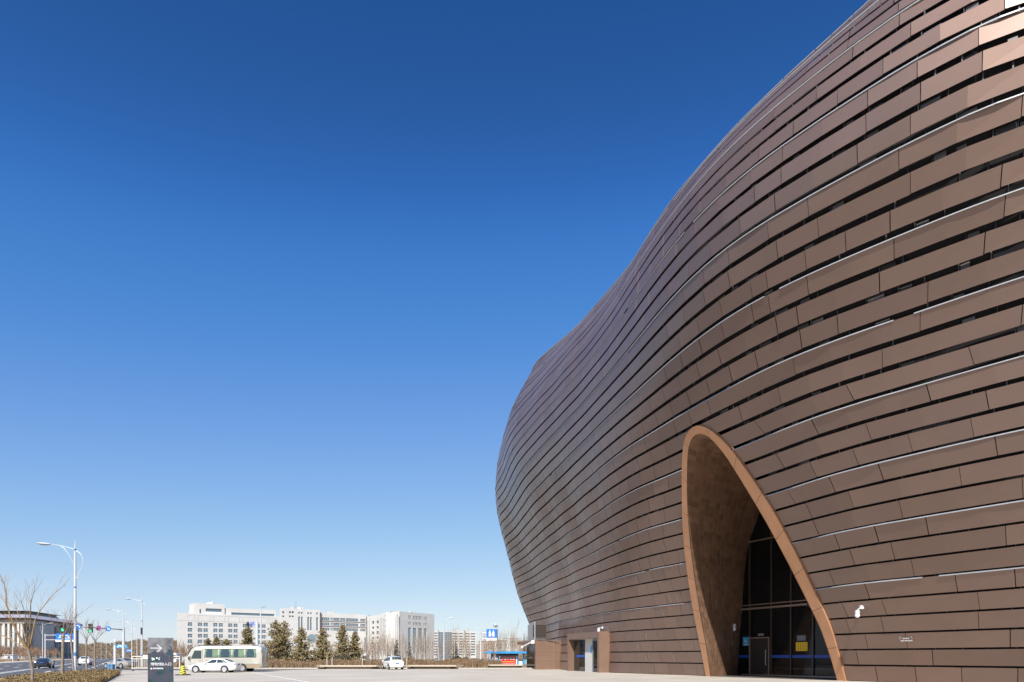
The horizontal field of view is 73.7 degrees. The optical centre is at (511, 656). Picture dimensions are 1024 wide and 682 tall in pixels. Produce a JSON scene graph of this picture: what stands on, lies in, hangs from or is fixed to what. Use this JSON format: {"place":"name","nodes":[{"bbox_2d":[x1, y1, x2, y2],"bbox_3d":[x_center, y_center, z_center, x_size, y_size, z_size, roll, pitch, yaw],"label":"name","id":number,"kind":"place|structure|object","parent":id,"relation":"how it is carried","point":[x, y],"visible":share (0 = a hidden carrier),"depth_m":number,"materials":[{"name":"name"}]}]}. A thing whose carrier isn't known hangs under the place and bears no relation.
{"place":"outdoors","nodes":[
{"label":"outdoors","id":0,"kind":"place"},
{"bbox_2d":[0,659,69,662],"bbox_3d":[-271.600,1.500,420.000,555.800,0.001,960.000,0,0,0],"label":"sidewalk","id":1,"kind":"structure","parent":0,"point":[26,661],"depth_m":213.32,"materials":[{"name":"beige concrete"}]},
{"bbox_2d":[0,658,187,678],"bbox_3d":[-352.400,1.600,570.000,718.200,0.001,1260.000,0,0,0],"label":"road","id":2,"kind":"structure","parent":0,"point":[7,667],"depth_m":101.13,"materials":[{"name":"grey asphalt"}]},
{"bbox_2d":[3,654,17,659],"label":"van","id":3,"kind":"object","parent":2,"relation":"on","point":[9,656],"visible":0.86,"depth_m":235.53,"materials":[{"name":"white metal"}]},
{"bbox_2d":[34,658,54,668],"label":"sedan","id":4,"kind":"object","parent":2,"relation":"on","point":[44,662],"visible":1,"depth_m":92.36,"materials":[{"name":"black metal"}]},
{"bbox_2d":[40,623,51,657],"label":"street lamp","id":5,"kind":"object","parent":2,"relation":"on","point":[42,637],"visible":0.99,"depth_m":191.91,"materials":[{"name":"white metal"}]},
{"bbox_2d":[0,659,102,673],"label":"lane markings","id":6,"kind":"object","parent":2,"relation":"on","point":[37,668],"visible":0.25,"depth_m":84.93,"materials":[{"name":"white paint"}]},
{"bbox_2d":[45,634,72,657],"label":"direction sign","id":7,"kind":"object","parent":2,"relation":"on","point":[58,638],"visible":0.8,"depth_m":189.84,"materials":[{"name":"blue metal"}]},
{"bbox_2d":[37,542,82,670],"bbox_3d":[-37.719,-4.050,57.000,3.879,11.300,0.440,0,0,0],"label":"street lamp","id":8,"kind":"object","parent":2,"relation":"on","point":[75,632],"visible":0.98,"depth_m":56.94,"materials":[{"name":"white metal"}]},
{"bbox_2d":[78,656,92,664],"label":"sport utility vehicle","id":9,"kind":"object","parent":2,"relation":"on","point":[81,659],"visible":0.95,"depth_m":126.20,"materials":[{"name":"white metal"}]},
{"bbox_2d":[60,622,124,657],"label":"traffic light","id":10,"kind":"object","parent":2,"relation":"on","point":[107,628],"visible":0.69,"depth_m":115.69,"materials":[{"name":"white metal"}]},
{"bbox_2d":[107,664,114,669],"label":"litter bin","id":11,"kind":"object","parent":2,"relation":"on","point":[110,666],"visible":0.7,"depth_m":66.27,"materials":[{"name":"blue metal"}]},
{"bbox_2d":[106,609,126,627],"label":"street lamp","id":12,"kind":"object","parent":2,"relation":"on","point":[121,615],"visible":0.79,"depth_m":135.96,"materials":[{"name":"white metal"}]},
{"bbox_2d":[102,658,137,668],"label":"sedan","id":13,"kind":"object","parent":2,"relation":"on","point":[123,662],"visible":0.77,"depth_m":92.02,"materials":[{"name":"silver metal"}]},
{"bbox_2d":[0,658,531,670],"bbox_3d":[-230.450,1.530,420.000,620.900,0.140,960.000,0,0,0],"label":"kerb","id":14,"kind":"structure","parent":2,"relation":"on","point":[300,668],"depth_m":90.00,"materials":[{"name":"concrete"}]},
{"bbox_2d":[79,638,176,657],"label":"hill","id":15,"kind":"structure","parent":0,"point":[100,645],"depth_m":854.65,"materials":[{"name":"brown plant"}]},
{"bbox_2d":[118,658,522,669],"bbox_3d":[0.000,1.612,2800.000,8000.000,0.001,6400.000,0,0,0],"label":"ground","id":16,"kind":"structure","parent":0,"point":[145,661],"depth_m":229.25,"materials":[{"name":"grey concrete"}]},
{"bbox_2d":[10,630,22,661],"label":"street lamp","id":17,"kind":"object","parent":16,"relation":"on","point":[12,643],"visible":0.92,"depth_m":186.90,"materials":[{"name":"white metal"}]},
{"bbox_2d":[0,658,60,661],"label":"road hedge","id":18,"kind":"object","parent":16,"relation":"on","point":[18,659],"visible":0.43,"depth_m":250.16,"materials":[{"name":"brown plant"}]},
{"bbox_2d":[0,611,82,658],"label":"government building","id":19,"kind":"structure","parent":16,"relation":"on","point":[50,631],"depth_m":437.04,"materials":[{"name":"stone"}]},
{"bbox_2d":[110,640,116,669],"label":"camera post","id":20,"kind":"object","parent":16,"relation":"on","point":[115,652],"visible":0.9,"depth_m":74.11,"materials":[{"name":"white metal"}]},
{"bbox_2d":[117,620,134,658],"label":"street lamp","id":21,"kind":"object","parent":16,"relation":"on","point":[131,637],"visible":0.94,"depth_m":178.91,"materials":[{"name":"white metal"}]},
{"bbox_2d":[0,640,278,660],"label":"leafless wood","id":22,"kind":"object","parent":16,"relation":"on","point":[19,652],"visible":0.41,"depth_m":304.28,"materials":[{"name":"brown plant"}]},
{"bbox_2d":[132,656,179,668],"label":"railing","id":23,"kind":"object","parent":16,"relation":"on","point":[146,656],"visible":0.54,"depth_m":88.96,"materials":[{"name":"beige metal"}]},
{"bbox_2d":[177,602,319,658],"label":"office building","id":24,"kind":"structure","parent":16,"relation":"on","point":[204,621],"depth_m":462.34,"materials":[{"name":"grey concrete"}]},
{"bbox_2d":[307,634,315,642],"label":"round window","id":25,"kind":"structure","parent":24,"relation":"in","point":[312,636],"depth_m":493.79,"materials":[{"name":"blue glass"}]},
{"bbox_2d":[434,630,475,657],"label":"tower block","id":26,"kind":"structure","parent":16,"relation":"on","point":[438,634],"depth_m":812.70,"materials":[{"name":"grey concrete"}]},
{"bbox_2d":[479,641,498,657],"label":"apartment building","id":27,"kind":"structure","parent":16,"relation":"on","point":[484,647],"depth_m":722.84,"materials":[{"name":"stone"}]},
{"bbox_2d":[503,636,519,646],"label":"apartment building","id":28,"kind":"structure","parent":16,"relation":"on","point":[510,641],"depth_m":738.67,"materials":[{"name":"stone"}]},
{"bbox_2d":[320,611,365,657],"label":"office building","id":29,"kind":"structure","parent":0,"point":[331,622],"depth_m":511.06,"materials":[{"name":"grey concrete"}]},
{"bbox_2d":[346,618,357,621],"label":"ribbon window","id":30,"kind":"structure","parent":29,"relation":"in","point":[347,619],"depth_m":515.97,"materials":[{"name":"grey glass"}]},
{"bbox_2d":[346,623,357,625],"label":"ribbon window","id":31,"kind":"structure","parent":29,"relation":"in","point":[347,624],"depth_m":515.41,"materials":[{"name":"grey glass"}]},
{"bbox_2d":[346,628,357,630],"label":"ribbon window","id":32,"kind":"structure","parent":29,"relation":"in","point":[347,629],"depth_m":515.72,"materials":[{"name":"grey glass"}]},
{"bbox_2d":[366,611,433,658],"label":"office building","id":33,"kind":"structure","parent":0,"point":[391,621],"depth_m":495.96,"materials":[{"name":"grey concrete"}]},
{"bbox_2d":[408,628,410,652],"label":"tall window","id":34,"kind":"structure","parent":33,"relation":"in","point":[409,629],"depth_m":487.92,"materials":[{"name":"grey"}]},
{"bbox_2d":[413,628,415,650],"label":"tall window","id":35,"kind":"structure","parent":33,"relation":"in","point":[414,629],"depth_m":492.46,"materials":[{"name":"grey"}]},
{"bbox_2d":[418,628,421,652],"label":"tall window","id":36,"kind":"structure","parent":33,"relation":"in","point":[418,628],"depth_m":497.18,"materials":[{"name":"grey"}]},
{"bbox_2d":[0,0,867,644],"label":"sky","id":37,"kind":"structure","parent":0,"point":[282,283],"materials":[{"name":"blue"}]},
{"bbox_2d":[476,644,478,657],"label":"apartment building","id":38,"kind":"structure","parent":0,"point":[477,649],"depth_m":901.73,"materials":[{"name":"concrete"}]},
{"bbox_2d":[107,669,882,681],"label":"plaza","id":39,"kind":"structure","parent":0,"point":[429,675],"depth_m":55.03,"materials":[{"name":"grey concrete"}]},
{"bbox_2d":[148,638,173,681],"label":"entrance sign","id":40,"kind":"object","parent":39,"relation":"on","point":[160,659],"visible":1,"depth_m":35.50,"materials":[{"name":"grey metal"}]},
{"bbox_2d":[175,663,190,674],"bbox_3d":[-28.377,1.075,58.851,0.950,1.030,0.950,0,0,0],"label":"traffic cone","id":41,"kind":"object","parent":39,"relation":"on","point":[182,670],"visible":0.98,"depth_m":58.69,"materials":[{"name":"yellow plastic"}]},
{"bbox_2d":[187,658,241,672],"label":"sedan","id":42,"kind":"object","parent":39,"relation":"on","point":[222,665],"visible":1,"depth_m":67.96,"materials":[{"name":"white metal"}]},
{"bbox_2d":[185,645,267,671],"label":"minibus","id":43,"kind":"object","parent":39,"relation":"on","point":[249,657],"visible":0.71,"depth_m":72.00,"materials":[{"name":"beige metal"}]},
{"bbox_2d":[191,651,200,658],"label":"cab window","id":44,"kind":"structure","parent":43,"relation":"in","point":[197,654],"depth_m":71.99,"materials":[{"name":"grey glass"}]},
{"bbox_2d":[204,649,217,657],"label":"window frame","id":45,"kind":"structure","parent":43,"relation":"in","point":[209,653],"depth_m":71.99,"materials":[{"name":"green glass"}]},
{"bbox_2d":[219,649,231,657],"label":"window frame","id":46,"kind":"structure","parent":43,"relation":"in","point":[223,653],"depth_m":71.99,"materials":[{"name":"green glass"}]},
{"bbox_2d":[232,649,243,657],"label":"window frame","id":47,"kind":"structure","parent":43,"relation":"in","point":[237,653],"depth_m":71.99,"materials":[{"name":"green glass"}]},
{"bbox_2d":[245,649,255,657],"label":"window frame","id":48,"kind":"structure","parent":43,"relation":"in","point":[249,653],"depth_m":71.99,"materials":[{"name":"glass"}]},
{"bbox_2d":[317,665,381,668],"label":"stone bench","id":49,"kind":"object","parent":39,"relation":"on","point":[350,666],"visible":0.86,"depth_m":88.44,"materials":[{"name":"beige stone"}]},
{"bbox_2d":[382,655,403,669],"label":"sport utility vehicle","id":50,"kind":"object","parent":39,"relation":"on","point":[395,662],"visible":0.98,"depth_m":84.67,"materials":[{"name":"white metal"}]},
{"bbox_2d":[495,0,1023,681],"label":"museum","id":51,"kind":"structure","parent":39,"relation":"on","point":[769,400],"depth_m":37.93,"materials":[{"name":"brown metal"}]},
{"bbox_2d":[521,640,534,648],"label":"flood light","id":52,"kind":"object","parent":51,"relation":"attached to","point":[532,642],"visible":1,"depth_m":85.27,"materials":[{"name":"white metal"}]},
{"bbox_2d":[749,637,769,674],"bbox_3d":[20.791,-0.075,57.538,0.186,3.150,2.190,0,0,-27],"label":"entrance door","id":53,"kind":"structure","parent":51,"relation":"in","point":[759,647],"depth_m":57.55,"materials":[{"name":"brown metal"}]},
{"bbox_2d":[855,605,863,617],"bbox_3d":[21.266,-2.752,41.782,0.636,0.778,0.296,0,0,-21],"label":"dome camera","id":54,"kind":"object","parent":51,"relation":"attached to","point":[857,613],"visible":1,"depth_m":41.65,"materials":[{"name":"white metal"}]},
{"bbox_2d":[137,664,852,667],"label":"verge","id":55,"kind":"structure","parent":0,"point":[144,665],"depth_m":111.03,"materials":[{"name":"plant"}]},
{"bbox_2d":[124,598,145,666],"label":"street lamp","id":56,"kind":"object","parent":55,"relation":"on","point":[141,628],"visible":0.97,"depth_m":110.95,"materials":[{"name":"white metal"}]},
{"bbox_2d":[174,653,181,661],"bbox_3d":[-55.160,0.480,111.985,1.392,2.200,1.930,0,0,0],"label":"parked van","id":57,"kind":"object","parent":55,"relation":"on","point":[176,659],"visible":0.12,"depth_m":111.43,"materials":[{"name":"white metal"}]},
{"bbox_2d":[202,638,213,645],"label":"pine tree","id":58,"kind":"object","parent":55,"relation":"on","point":[207,641],"visible":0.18,"depth_m":111.83,"materials":[{"name":"green plant"}]},
{"bbox_2d":[212,636,221,645],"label":"pine tree","id":59,"kind":"object","parent":55,"relation":"on","point":[216,642],"visible":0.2,"depth_m":112.79,"materials":[{"name":"green plant"}]},
{"bbox_2d":[221,639,231,645],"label":"pine tree","id":60,"kind":"object","parent":55,"relation":"on","point":[225,642],"visible":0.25,"depth_m":113.67,"materials":[{"name":"green plant"}]},
{"bbox_2d":[240,626,255,644],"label":"pine tree","id":61,"kind":"object","parent":55,"relation":"on","point":[246,634],"visible":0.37,"depth_m":103.73,"materials":[{"name":"green plant"}]},
{"bbox_2d":[246,621,258,645],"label":"ornamental light","id":62,"kind":"object","parent":55,"relation":"on","point":[256,624],"visible":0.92,"depth_m":126.87,"materials":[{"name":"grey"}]},
{"bbox_2d":[260,606,265,645],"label":"street lamp","id":63,"kind":"object","parent":55,"relation":"on","point":[260,626],"visible":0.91,"depth_m":121.89,"materials":[{"name":"white metal"}]},
{"bbox_2d":[260,619,292,660],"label":"pine tree","id":64,"kind":"object","parent":55,"relation":"on","point":[278,640],"visible":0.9,"depth_m":102.70,"materials":[{"name":"green plant"}]},
{"bbox_2d":[273,621,295,660],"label":"pine tree","id":65,"kind":"object","parent":55,"relation":"on","point":[285,626],"visible":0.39,"depth_m":107.89,"materials":[{"name":"green plant"}]},
{"bbox_2d":[288,626,317,661],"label":"pine tree","id":66,"kind":"object","parent":55,"relation":"on","point":[302,648],"visible":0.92,"depth_m":103.60,"materials":[{"name":"green plant"}]},
{"bbox_2d":[308,628,335,660],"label":"pine tree","id":67,"kind":"object","parent":55,"relation":"on","point":[321,653],"visible":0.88,"depth_m":105.64,"materials":[{"name":"green plant"}]},
{"bbox_2d":[147,657,524,667],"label":"hedge","id":68,"kind":"object","parent":55,"relation":"on","point":[467,662],"visible":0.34,"depth_m":94.34,"materials":[{"name":"plant"}]},
{"bbox_2d":[334,655,351,660],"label":"round bush","id":69,"kind":"object","parent":55,"relation":"on","point":[342,657],"visible":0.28,"depth_m":99.63,"materials":[{"name":"green plant"}]},
{"bbox_2d":[330,624,356,659],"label":"pine tree","id":70,"kind":"object","parent":55,"relation":"on","point":[344,642],"visible":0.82,"depth_m":107.65,"materials":[{"name":"green plant"}]},
{"bbox_2d":[346,631,365,659],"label":"pine tree","id":71,"kind":"object","parent":55,"relation":"on","point":[355,643],"visible":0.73,"depth_m":109.80,"materials":[{"name":"green plant"}]},
{"bbox_2d":[360,637,374,659],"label":"bare tree","id":72,"kind":"object","parent":55,"relation":"on","point":[367,646],"visible":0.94,"depth_m":120.86,"materials":[{"name":"brown plant"}]},
{"bbox_2d":[369,633,384,660],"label":"bare tree","id":73,"kind":"object","parent":55,"relation":"on","point":[378,647],"visible":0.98,"depth_m":121.38,"materials":[{"name":"brown plant"}]},
{"bbox_2d":[392,640,398,655],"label":"spruce tree","id":74,"kind":"object","parent":55,"relation":"on","point":[395,650],"visible":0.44,"depth_m":111.94,"materials":[{"name":"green plant"}]},
{"bbox_2d":[404,643,412,658],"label":"spruce tree","id":75,"kind":"object","parent":55,"relation":"on","point":[409,653],"visible":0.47,"depth_m":111.95,"materials":[{"name":"green plant"}]},
{"bbox_2d":[412,622,427,659],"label":"bare tree","id":76,"kind":"object","parent":55,"relation":"on","point":[422,642],"visible":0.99,"depth_m":117.87,"materials":[{"name":"brown plant"}]},
{"bbox_2d":[417,624,426,656],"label":"bare tree","id":77,"kind":"object","parent":55,"relation":"on","point":[420,637],"visible":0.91,"depth_m":118.81,"materials":[{"name":"brown plant"}]},
{"bbox_2d":[421,631,437,659],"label":"bare tree","id":78,"kind":"object","parent":55,"relation":"on","point":[428,645],"visible":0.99,"depth_m":117.01,"materials":[{"name":"brown plant"}]},
{"bbox_2d":[404,665,463,668],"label":"stone bench","id":79,"kind":"object","parent":55,"relation":"on","point":[432,666],"visible":0.93,"depth_m":89.67,"materials":[{"name":"beige stone"}]},
{"bbox_2d":[432,637,445,659],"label":"bare tree","id":80,"kind":"object","parent":55,"relation":"on","point":[438,649],"visible":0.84,"depth_m":129.55,"materials":[{"name":"brown plant"}]},
{"bbox_2d":[443,617,452,660],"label":"street lamp","id":81,"kind":"object","parent":55,"relation":"on","point":[444,641],"visible":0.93,"depth_m":122.92,"materials":[{"name":"white metal"}]},
{"bbox_2d":[447,626,462,656],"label":"bare tree","id":82,"kind":"object","parent":55,"relation":"on","point":[454,647],"visible":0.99,"depth_m":116.51,"materials":[{"name":"brown plant"}]},
{"bbox_2d":[456,633,466,657],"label":"bare tree","id":83,"kind":"object","parent":55,"relation":"on","point":[463,646],"visible":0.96,"depth_m":118.59,"materials":[{"name":"brown plant"}]},
{"bbox_2d":[479,629,497,658],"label":"figure sign","id":84,"kind":"object","parent":55,"relation":"on","point":[489,632],"visible":0.95,"depth_m":129.75,"materials":[{"name":"blue metal"}]},
{"bbox_2d":[489,627,505,659],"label":"bare tree","id":85,"kind":"object","parent":55,"relation":"on","point":[498,642],"visible":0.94,"depth_m":121.02,"materials":[{"name":"brown plant"}]},
{"bbox_2d":[485,651,526,663],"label":"bus shelter","id":86,"kind":"object","parent":55,"relation":"on","point":[509,657],"visible":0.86,"depth_m":121.93,"materials":[{"name":"blue metal"}]},
{"bbox_2d":[488,664,526,667],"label":"stone bench","id":87,"kind":"object","parent":55,"relation":"on","point":[505,665],"visible":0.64,"depth_m":96.15,"materials":[{"name":"beige stone"}]},
{"bbox_2d":[506,622,518,650],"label":"bare tree","id":88,"kind":"object","parent":55,"relation":"on","point":[513,636],"visible":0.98,"depth_m":122.52,"materials":[{"name":"brown plant"}]},
{"bbox_2d":[488,647,518,658],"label":"apartment building","id":89,"kind":"structure","parent":0,"point":[503,648],"depth_m":505.37,"materials":[{"name":"concrete"}]},
{"bbox_2d":[515,640,526,650],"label":"apartment building","id":90,"kind":"structure","parent":0,"point":[516,645],"depth_m":727.39,"materials":[{"name":"stone"}]},
{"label":"planted bed","id":91,"kind":"structure","parent":0,"visible":0},
{"bbox_2d":[0,575,68,681],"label":"street tree","id":92,"kind":"object","parent":91,"relation":"on","point":[27,645],"visible":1,"depth_m":31.47,"materials":[{"name":"brown plant"}]},
{"bbox_2d":[0,668,121,681],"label":"shrubs","id":93,"kind":"object","parent":91,"relation":"on","point":[92,675],"visible":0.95,"depth_m":38.77,"materials":[{"name":"brown plant"}]},
{"bbox_2d":[44,596,89,673],"bbox_3d":[-29.842,-1.298,46.101,2.395,5.999,2.258,0,0,31],"label":"street tree","id":94,"kind":"object","parent":91,"relation":"on","point":[62,650],"visible":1,"depth_m":45.92,"materials":[{"name":"brown plant"}]},
{"bbox_2d":[59,607,78,670],"bbox_3d":[-33.358,-1.137,51.253,2.062,5.688,1.687,0,0,0],"label":"street tree","id":95,"kind":"object","parent":91,"relation":"on","point":[71,646],"visible":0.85,"depth_m":50.95,"materials":[{"name":"brown plant"}]},
{"bbox_2d":[77,618,94,670],"bbox_3d":[-34.914,-0.806,55.932,1.347,5.021,1.848,0,0,-35],"label":"street tree","id":96,"kind":"object","parent":91,"relation":"on","point":[86,667],"visible":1,"depth_m":55.94,"materials":[{"name":"brown plant"}]},
{"bbox_2d":[78,621,106,669],"bbox_3d":[-35.430,-0.835,57.883,2.635,5.085,1.572,0,0,-22],"label":"street tree","id":97,"kind":"object","parent":91,"relation":"on","point":[95,642],"visible":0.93,"depth_m":57.94,"materials":[{"name":"brown plant"}]}
]}

